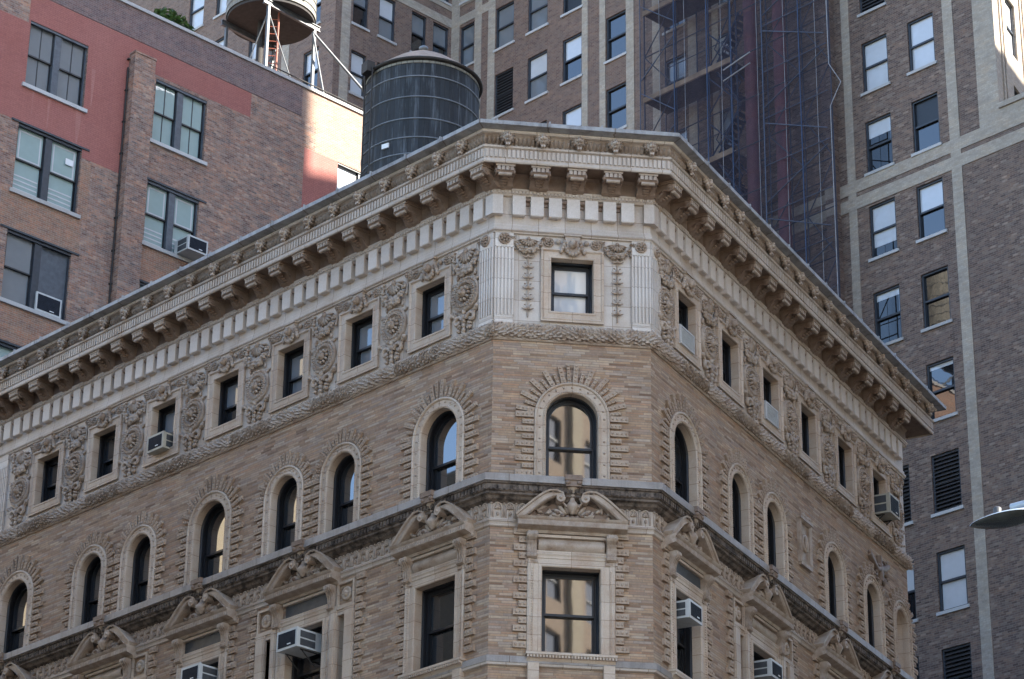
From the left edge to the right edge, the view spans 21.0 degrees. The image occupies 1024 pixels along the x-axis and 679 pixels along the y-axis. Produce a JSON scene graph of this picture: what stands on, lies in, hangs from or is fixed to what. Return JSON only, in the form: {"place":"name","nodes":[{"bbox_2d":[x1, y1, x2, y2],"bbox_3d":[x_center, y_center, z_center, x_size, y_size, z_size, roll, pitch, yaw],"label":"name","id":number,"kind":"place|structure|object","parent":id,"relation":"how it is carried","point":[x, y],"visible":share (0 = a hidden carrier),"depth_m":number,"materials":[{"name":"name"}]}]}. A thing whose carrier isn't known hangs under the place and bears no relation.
{"place":"outdoors","nodes":[
{"label":"outdoors","id":0,"kind":"place"},
{"bbox_3d":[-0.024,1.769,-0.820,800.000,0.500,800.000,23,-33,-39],"label":"street","id":1,"kind":"structure","parent":0,"visible":0},
{"bbox_2d":[0,0,362,678],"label":"red wall building","id":2,"kind":"structure","parent":1,"relation":"on","point":[136,142],"depth_m":92.03,"materials":[{"name":"brown brick"}]},
{"bbox_2d":[0,339,21,357],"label":"window","id":3,"kind":"structure","parent":2,"relation":"in","point":[5,349],"depth_m":85.95,"materials":[{"name":"glass"}]},
{"bbox_2d":[0,223,78,325],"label":"window","id":4,"kind":"structure","parent":2,"relation":"in","point":[31,265],"depth_m":87.67,"materials":[{"name":"glass"}]},
{"bbox_2d":[34,291,61,317],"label":"air conditioner","id":5,"kind":"object","parent":2,"relation":"attached to","point":[48,304],"visible":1,"depth_m":87.53,"materials":[{"name":"white metal"}]},
{"bbox_2d":[9,117,89,218],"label":"window","id":6,"kind":"structure","parent":2,"relation":"in","point":[42,176],"depth_m":89.33,"materials":[{"name":"glass"}]},
{"bbox_2d":[22,21,87,113],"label":"window","id":7,"kind":"structure","parent":2,"relation":"in","point":[56,62],"depth_m":90.96,"materials":[{"name":"glass"}]},
{"bbox_2d":[139,279,148,287],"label":"window","id":8,"kind":"structure","parent":2,"relation":"in","point":[144,283],"depth_m":90.66,"materials":[{"name":"stone"}]},
{"bbox_2d":[153,6,194,31],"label":"roof weed","id":9,"kind":"object","parent":2,"relation":"on","point":[171,14],"visible":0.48,"depth_m":95.78,"materials":[{"name":"green plant"}]},
{"bbox_2d":[142,177,206,263],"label":"window","id":10,"kind":"structure","parent":2,"relation":"in","point":[170,215],"depth_m":92.44,"materials":[{"name":"glass"}]},
{"bbox_2d":[150,79,206,166],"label":"window","id":11,"kind":"structure","parent":2,"relation":"in","point":[179,115],"depth_m":94.15,"materials":[{"name":"glass"}]},
{"bbox_2d":[174,234,207,260],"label":"air conditioner","id":12,"kind":"object","parent":2,"relation":"attached to","point":[191,247],"visible":0.98,"depth_m":92.00,"materials":[{"name":"white metal"}]},
{"bbox_2d":[221,0,320,87],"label":"water tank","id":13,"kind":"object","parent":2,"relation":"on","point":[267,25],"visible":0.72,"depth_m":102.31,"materials":[{"name":"paint"}]},
{"bbox_2d":[268,64,362,109],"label":"roof railing","id":14,"kind":"object","parent":2,"relation":"on","point":[273,67],"visible":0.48,"depth_m":99.97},
{"bbox_2d":[312,31,362,92],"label":"steel stay","id":15,"kind":"object","parent":2,"relation":"attached to","point":[314,34],"visible":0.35,"depth_m":101.99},
{"bbox_2d":[337,162,360,187],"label":"window","id":16,"kind":"structure","parent":2,"relation":"in","point":[346,175],"depth_m":99.22,"materials":[{"name":"glass"}]},
{"bbox_2d":[0,118,945,678],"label":"corner building","id":17,"kind":"structure","parent":1,"relation":"on","point":[462,404],"depth_m":67.23,"materials":[{"name":"beige brick"}]},
{"bbox_2d":[0,652,31,678],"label":"window","id":18,"kind":"structure","parent":17,"relation":"in","point":[21,673],"depth_m":74.12,"materials":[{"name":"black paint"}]},
{"bbox_2d":[0,554,44,652],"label":"window","id":19,"kind":"structure","parent":17,"relation":"in","point":[19,589],"depth_m":75.58,"materials":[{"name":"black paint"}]},
{"bbox_2d":[27,439,65,516],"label":"window","id":20,"kind":"structure","parent":17,"relation":"in","point":[45,492],"depth_m":76.47,"materials":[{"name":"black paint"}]},
{"bbox_2d":[60,531,115,632],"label":"window","id":21,"kind":"structure","parent":17,"relation":"in","point":[89,577],"depth_m":73.32,"materials":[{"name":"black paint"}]},
{"bbox_2d":[83,413,122,492],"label":"window","id":22,"kind":"structure","parent":17,"relation":"in","point":[103,453],"depth_m":74.77,"materials":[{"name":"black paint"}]},
{"bbox_2d":[67,614,157,678],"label":"window pediment","id":23,"kind":"structure","parent":17,"relation":"in","point":[106,660],"depth_m":71.08,"materials":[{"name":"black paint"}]},
{"bbox_2d":[110,511,166,613],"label":"window","id":24,"kind":"structure","parent":17,"relation":"in","point":[138,568],"depth_m":71.91,"materials":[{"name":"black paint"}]},
{"bbox_2d":[146,431,172,455],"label":"air conditioner","id":25,"kind":"object","parent":17,"relation":"attached to","point":[159,442],"visible":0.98,"depth_m":72.29,"materials":[{"name":"white metal"}]},
{"bbox_2d":[142,386,182,467],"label":"window","id":26,"kind":"structure","parent":17,"relation":"in","point":[165,415],"depth_m":73.07,"materials":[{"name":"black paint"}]},
{"bbox_2d":[181,662,217,678],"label":"air conditioner","id":27,"kind":"object","parent":17,"relation":"attached to","point":[199,670],"visible":1,"depth_m":67.64,"materials":[{"name":"white metal"}]},
{"bbox_2d":[163,577,238,678],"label":"window","id":28,"kind":"structure","parent":17,"relation":"in","point":[204,636],"depth_m":68.50,"materials":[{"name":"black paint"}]},
{"bbox_2d":[173,474,244,589],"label":"window","id":29,"kind":"structure","parent":17,"relation":"in","point":[209,540],"depth_m":70.07,"materials":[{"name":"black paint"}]},
{"bbox_2d":[204,358,245,440],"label":"window","id":30,"kind":"structure","parent":17,"relation":"in","point":[225,391],"depth_m":71.38,"materials":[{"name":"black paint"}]},
{"bbox_2d":[252,451,312,559],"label":"window","id":31,"kind":"structure","parent":17,"relation":"in","point":[283,512],"depth_m":68.11,"materials":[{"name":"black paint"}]},
{"bbox_2d":[268,328,311,413],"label":"window","id":32,"kind":"structure","parent":17,"relation":"in","point":[290,363],"depth_m":69.68,"materials":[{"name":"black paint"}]},
{"bbox_2d":[276,626,321,671],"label":"air conditioner","id":33,"kind":"object","parent":17,"relation":"attached to","point":[298,642],"visible":1,"depth_m":65.28,"materials":[{"name":"white metal"}]},
{"bbox_2d":[245,539,366,678],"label":"window","id":34,"kind":"structure","parent":17,"relation":"in","point":[310,598],"depth_m":65.77,"materials":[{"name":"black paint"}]},
{"bbox_2d":[309,427,372,538],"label":"window","id":35,"kind":"structure","parent":17,"relation":"in","point":[340,479],"depth_m":66.70,"materials":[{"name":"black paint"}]},
{"bbox_2d":[336,296,380,383],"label":"window","id":36,"kind":"structure","parent":17,"relation":"in","point":[358,333],"depth_m":67.98,"materials":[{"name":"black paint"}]},
{"bbox_2d":[360,45,482,177],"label":"water tank","id":37,"kind":"object","parent":17,"relation":"on","point":[422,96],"visible":0.34,"depth_m":74.74,"materials":[{"name":"black wood"}]},
{"bbox_2d":[407,264,452,353],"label":"window","id":38,"kind":"structure","parent":17,"relation":"in","point":[430,306],"depth_m":66.31,"materials":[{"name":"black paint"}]},
{"bbox_2d":[389,489,476,678],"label":"window","id":39,"kind":"structure","parent":17,"relation":"in","point":[434,561],"depth_m":62.79,"materials":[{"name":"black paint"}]},
{"bbox_2d":[398,379,478,504],"bbox_3d":[-1.555,2.349,64.409,0.510,2.922,2.644,23,-33,-39],"label":"window","id":40,"kind":"structure","parent":17,"relation":"in","point":[438,442],"depth_m":64.53,"materials":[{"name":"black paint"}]},
{"bbox_2d":[512,474,630,678],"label":"window","id":41,"kind":"structure","parent":17,"relation":"in","point":[570,587],"depth_m":61.85,"materials":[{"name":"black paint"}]},
{"bbox_2d":[540,248,603,324],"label":"window","id":42,"kind":"structure","parent":17,"relation":"in","point":[571,288],"depth_m":65.04,"materials":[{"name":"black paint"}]},
{"bbox_2d":[515,364,628,480],"bbox_3d":[1.346,1.983,63.512,2.604,2.902,0.510,4,-25,-6],"label":"window","id":43,"kind":"structure","parent":17,"relation":"in","point":[570,436],"depth_m":63.44,"materials":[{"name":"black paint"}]},
{"bbox_2d":[659,394,709,516],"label":"window","id":44,"kind":"structure","parent":17,"relation":"in","point":[685,468],"depth_m":65.29,"materials":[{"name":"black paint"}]},
{"bbox_2d":[679,324,694,354],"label":"air conditioner","id":45,"kind":"object","parent":17,"relation":"attached to","point":[686,339],"visible":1,"depth_m":66.24,"materials":[{"name":"metal"}]},
{"bbox_2d":[672,278,701,370],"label":"window","id":46,"kind":"structure","parent":17,"relation":"in","point":[687,308],"depth_m":66.93,"materials":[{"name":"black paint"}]},
{"bbox_2d":[676,598,701,628],"bbox_3d":[3.858,6.269,63.121,0.781,0.444,0.684,-12,-28,26],"label":"air conditioner","id":47,"kind":"object","parent":17,"relation":"attached to","point":[689,612],"visible":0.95,"depth_m":62.85,"materials":[{"name":"white metal"}]},
{"bbox_2d":[661,506,721,678],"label":"window","id":48,"kind":"structure","parent":17,"relation":"in","point":[690,570],"depth_m":63.53,"materials":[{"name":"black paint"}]},
{"bbox_2d":[716,317,743,407],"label":"window","id":49,"kind":"structure","parent":17,"relation":"in","point":[730,376],"depth_m":68.97,"materials":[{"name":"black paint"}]},
{"bbox_2d":[719,449,758,555],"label":"window","id":50,"kind":"structure","parent":17,"relation":"in","point":[739,506],"depth_m":67.70,"materials":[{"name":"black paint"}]},
{"bbox_2d":[725,564,798,678],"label":"window","id":51,"kind":"structure","parent":17,"relation":"in","point":[749,642],"depth_m":66.84,"materials":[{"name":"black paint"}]},
{"bbox_2d":[754,658,782,678],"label":"air conditioner","id":52,"kind":"object","parent":17,"relation":"attached to","point":[770,668],"visible":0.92,"depth_m":66.51,"materials":[{"name":"white metal"}]},
{"bbox_2d":[757,356,784,443],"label":"window","id":53,"kind":"structure","parent":17,"relation":"in","point":[771,384],"depth_m":70.98,"materials":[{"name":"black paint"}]},
{"bbox_2d":[764,400,778,429],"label":"air conditioner","id":54,"kind":"object","parent":17,"relation":"attached to","point":[771,414],"visible":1,"depth_m":70.28,"materials":[{"name":"metal"}]},
{"bbox_2d":[756,478,793,582],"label":"window","id":55,"kind":"structure","parent":17,"relation":"in","point":[775,535],"depth_m":69.42,"materials":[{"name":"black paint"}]},
{"bbox_2d":[796,392,821,475],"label":"window","id":56,"kind":"structure","parent":17,"relation":"in","point":[809,444],"depth_m":72.97,"materials":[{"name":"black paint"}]},
{"bbox_2d":[817,528,853,628],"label":"window","id":57,"kind":"structure","parent":17,"relation":"in","point":[834,583],"depth_m":72.59,"materials":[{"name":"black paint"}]},
{"bbox_2d":[812,619,863,678],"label":"window","id":58,"kind":"structure","parent":17,"relation":"in","point":[830,663],"depth_m":70.77,"materials":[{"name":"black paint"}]},
{"bbox_2d":[833,425,857,507],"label":"window","id":59,"kind":"structure","parent":17,"relation":"in","point":[845,481],"depth_m":74.99,"materials":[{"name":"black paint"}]},
{"bbox_2d":[856,561,890,657],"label":"window","id":60,"kind":"structure","parent":17,"relation":"in","point":[873,613],"depth_m":74.71,"materials":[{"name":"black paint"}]},
{"bbox_2d":[868,457,891,537],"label":"window","id":61,"kind":"structure","parent":17,"relation":"in","point":[880,484],"depth_m":76.77,"materials":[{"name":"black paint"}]},
{"bbox_2d":[871,661,900,678],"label":"window","id":62,"kind":"structure","parent":17,"relation":"in","point":[896,666],"depth_m":73.86,"materials":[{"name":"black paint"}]},
{"bbox_2d":[874,492,899,525],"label":"air conditioner","id":63,"kind":"object","parent":17,"relation":"attached to","point":[886,506],"visible":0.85,"depth_m":76.30,"materials":[{"name":"white metal"}]},
{"bbox_2d":[128,0,1023,678],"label":"tower building","id":64,"kind":"structure","parent":1,"relation":"on","point":[928,124],"depth_m":105.44,"materials":[{"name":"brick"}]},
{"bbox_2d":[189,0,203,30],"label":"window","id":65,"kind":"structure","parent":64,"relation":"in","point":[197,6],"depth_m":133.13,"materials":[{"name":"glass"}]},
{"bbox_2d":[213,0,226,19],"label":"window","id":66,"kind":"structure","parent":64,"relation":"in","point":[221,4],"depth_m":131.64,"materials":[{"name":"glass"}]},
{"bbox_2d":[249,42,255,59],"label":"window","id":67,"kind":"structure","parent":64,"relation":"in","point":[253,56],"depth_m":128.50,"materials":[{"name":"glass"}]},
{"bbox_2d":[303,47,318,89],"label":"window","id":68,"kind":"structure","parent":64,"relation":"in","point":[307,61],"depth_m":124.58,"materials":[{"name":"glass"}]},
{"bbox_2d":[316,0,320,24],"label":"window","id":69,"kind":"structure","parent":64,"relation":"in","point":[318,21],"depth_m":125.52,"materials":[{"name":"glass"}]},
{"bbox_2d":[348,50,364,99],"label":"window","id":70,"kind":"structure","parent":64,"relation":"in","point":[357,59],"depth_m":124.21,"materials":[{"name":"glass"}]},
{"bbox_2d":[351,0,369,32],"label":"window","id":71,"kind":"structure","parent":64,"relation":"in","point":[359,6],"depth_m":125.55,"materials":[{"name":"glass"}]},
{"bbox_2d":[377,0,396,45],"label":"window","id":72,"kind":"structure","parent":64,"relation":"in","point":[386,7],"depth_m":126.72,"materials":[{"name":"glass"}]},
{"bbox_2d":[409,11,425,51],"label":"window","id":73,"kind":"structure","parent":64,"relation":"in","point":[418,31],"depth_m":128.09,"materials":[{"name":"glass"}]},
{"bbox_2d":[433,22,447,55],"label":"window","id":74,"kind":"structure","parent":64,"relation":"in","point":[440,34],"depth_m":129.00,"materials":[{"name":"glass"}]},
{"bbox_2d":[439,0,451,6],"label":"window","id":75,"kind":"structure","parent":64,"relation":"in","point":[446,2],"depth_m":129.85,"materials":[{"name":"stone"}]},
{"bbox_2d":[461,22,473,66],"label":"window","id":76,"kind":"structure","parent":64,"relation":"in","point":[467,33],"depth_m":128.62,"materials":[{"name":"glass"}]},
{"bbox_2d":[492,68,513,119],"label":"window","id":77,"kind":"structure","parent":64,"relation":"in","point":[504,81],"depth_m":125.40,"materials":[{"name":"metal"}]},
{"bbox_2d":[493,1,514,52],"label":"window","id":78,"kind":"structure","parent":64,"relation":"in","point":[505,14],"depth_m":126.94,"materials":[{"name":"glass"}]},
{"bbox_2d":[524,50,547,104],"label":"window","id":79,"kind":"structure","parent":64,"relation":"in","point":[537,65],"depth_m":124.09,"materials":[{"name":"glass"}]},
{"bbox_2d":[525,0,548,36],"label":"window","id":80,"kind":"structure","parent":64,"relation":"in","point":[538,9],"depth_m":125.43,"materials":[{"name":"glass"}]},
{"bbox_2d":[560,0,582,17],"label":"window","id":81,"kind":"structure","parent":64,"relation":"in","point":[570,6],"depth_m":123.79,"materials":[{"name":"stone"}]},
{"bbox_2d":[560,32,582,86],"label":"window","id":82,"kind":"structure","parent":64,"relation":"in","point":[572,61],"depth_m":122.61,"materials":[{"name":"glass"}]},
{"bbox_2d":[563,104,581,125],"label":"window","id":83,"kind":"structure","parent":64,"relation":"in","point":[573,116],"depth_m":121.36,"materials":[{"name":"glass"}]},
{"bbox_2d":[603,10,626,64],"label":"window","id":84,"kind":"structure","parent":64,"relation":"in","point":[616,25],"depth_m":120.89,"materials":[{"name":"glass"}]},
{"bbox_2d":[607,82,627,128],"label":"window","id":85,"kind":"structure","parent":64,"relation":"in","point":[616,96],"depth_m":119.39,"materials":[{"name":"glass"}]},
{"bbox_2d":[662,19,686,35],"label":"window","id":86,"kind":"structure","parent":64,"relation":"in","point":[678,25],"depth_m":117.93,"materials":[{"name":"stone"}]},
{"bbox_2d":[666,53,685,86],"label":"window","id":87,"kind":"structure","parent":64,"relation":"in","point":[670,71],"depth_m":117.34,"materials":[{"name":"glass"}]},
{"bbox_2d":[678,128,686,138],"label":"window","id":88,"kind":"structure","parent":64,"relation":"in","point":[684,133],"depth_m":115.69,"materials":[{"name":"glass"}]},
{"bbox_2d":[711,33,725,58],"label":"window","id":89,"kind":"structure","parent":64,"relation":"in","point":[723,36],"depth_m":115.69,"materials":[{"name":"glass"}]},
{"bbox_2d":[709,0,732,12],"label":"window","id":90,"kind":"structure","parent":64,"relation":"in","point":[722,3],"depth_m":116.32,"materials":[{"name":"glass"}]},
{"bbox_2d":[713,106,735,150],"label":"window","id":91,"kind":"structure","parent":64,"relation":"in","point":[727,118],"depth_m":113.98,"materials":[{"name":"glass"}]},
{"bbox_2d":[639,0,840,297],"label":"scaffolding","id":92,"kind":"object","parent":64,"relation":"attached to","point":[720,79],"visible":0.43,"depth_m":110.59,"materials":[{"name":"metal"}]},
{"bbox_2d":[745,0,760,213],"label":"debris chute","id":93,"kind":"object","parent":92,"relation":"attached to","point":[751,86],"visible":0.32,"depth_m":111.45,"materials":[{"name":"fabric"}]},
{"bbox_2d":[772,22,792,247],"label":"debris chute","id":94,"kind":"object","parent":92,"relation":"attached to","point":[783,172],"visible":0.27,"depth_m":108.63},
{"bbox_2d":[857,0,886,17],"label":"window","id":95,"kind":"structure","parent":64,"relation":"in","point":[866,6],"depth_m":109.80,"materials":[{"name":"metal"}]},
{"bbox_2d":[860,34,890,96],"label":"window","id":96,"kind":"structure","parent":64,"relation":"in","point":[874,52],"depth_m":108.68,"materials":[{"name":"glass"}]},
{"bbox_2d":[864,113,894,176],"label":"window","id":97,"kind":"structure","parent":64,"relation":"in","point":[878,131],"depth_m":107.21,"materials":[{"name":"glass"}]},
{"bbox_2d":[868,197,899,262],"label":"window","id":98,"kind":"structure","parent":64,"relation":"in","point":[882,215],"depth_m":105.65,"materials":[{"name":"glass"}]},
{"bbox_2d":[874,285,903,345],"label":"window","id":99,"kind":"structure","parent":64,"relation":"in","point":[887,306],"depth_m":104.11,"materials":[{"name":"glass"}]},
{"bbox_2d":[903,465,913,526],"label":"window","id":100,"kind":"structure","parent":64,"relation":"in","point":[908,521],"depth_m":100.61,"materials":[{"name":"metal"}]},
{"bbox_2d":[907,561,918,623],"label":"window","id":101,"kind":"structure","parent":64,"relation":"in","point":[910,573],"depth_m":99.13,"materials":[{"name":"glass"}]},
{"bbox_2d":[915,657,919,678],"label":"window","id":102,"kind":"structure","parent":64,"relation":"in","point":[917,664],"depth_m":97.83,"materials":[{"name":"glass"}]},
{"bbox_2d":[907,12,936,76],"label":"window","id":103,"kind":"structure","parent":64,"relation":"in","point":[921,30],"depth_m":107.21,"materials":[{"name":"glass"}]},
{"bbox_2d":[911,93,941,156],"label":"window","id":104,"kind":"structure","parent":64,"relation":"in","point":[926,128],"depth_m":105.73,"materials":[{"name":"glass"}]},
{"bbox_2d":[916,178,947,243],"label":"window","id":105,"kind":"structure","parent":64,"relation":"in","point":[930,196],"depth_m":104.16,"materials":[{"name":"glass"}]},
{"bbox_2d":[921,266,952,332],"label":"window","id":106,"kind":"structure","parent":64,"relation":"in","point":[935,284],"depth_m":102.60,"materials":[{"name":"glass"}]},
{"bbox_2d":[927,357,958,422],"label":"window","id":107,"kind":"structure","parent":64,"relation":"in","point":[940,375],"depth_m":101.03,"materials":[{"name":"glass"}]},
{"bbox_2d":[931,448,963,517],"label":"window","id":108,"kind":"structure","parent":64,"relation":"in","point":[945,466],"depth_m":99.47,"materials":[{"name":"metal"}]},
{"bbox_2d":[936,545,969,616],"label":"window","id":109,"kind":"structure","parent":64,"relation":"in","point":[952,577],"depth_m":97.95,"materials":[{"name":"glass"}]},
{"bbox_2d":[943,643,972,678],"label":"window","id":110,"kind":"structure","parent":64,"relation":"in","point":[957,662],"depth_m":96.62,"materials":[{"name":"metal"}]},
{"bbox_2d":[1004,0,1014,56],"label":"window","id":111,"kind":"structure","parent":64,"relation":"in","point":[1008,9],"depth_m":107.10,"materials":[{"name":"white glass"}]},
{"bbox_2d":[970,500,1023,528],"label":"street lamp","id":112,"kind":"object","parent":1,"relation":"on","point":[1012,516],"visible":1,"depth_m":26.75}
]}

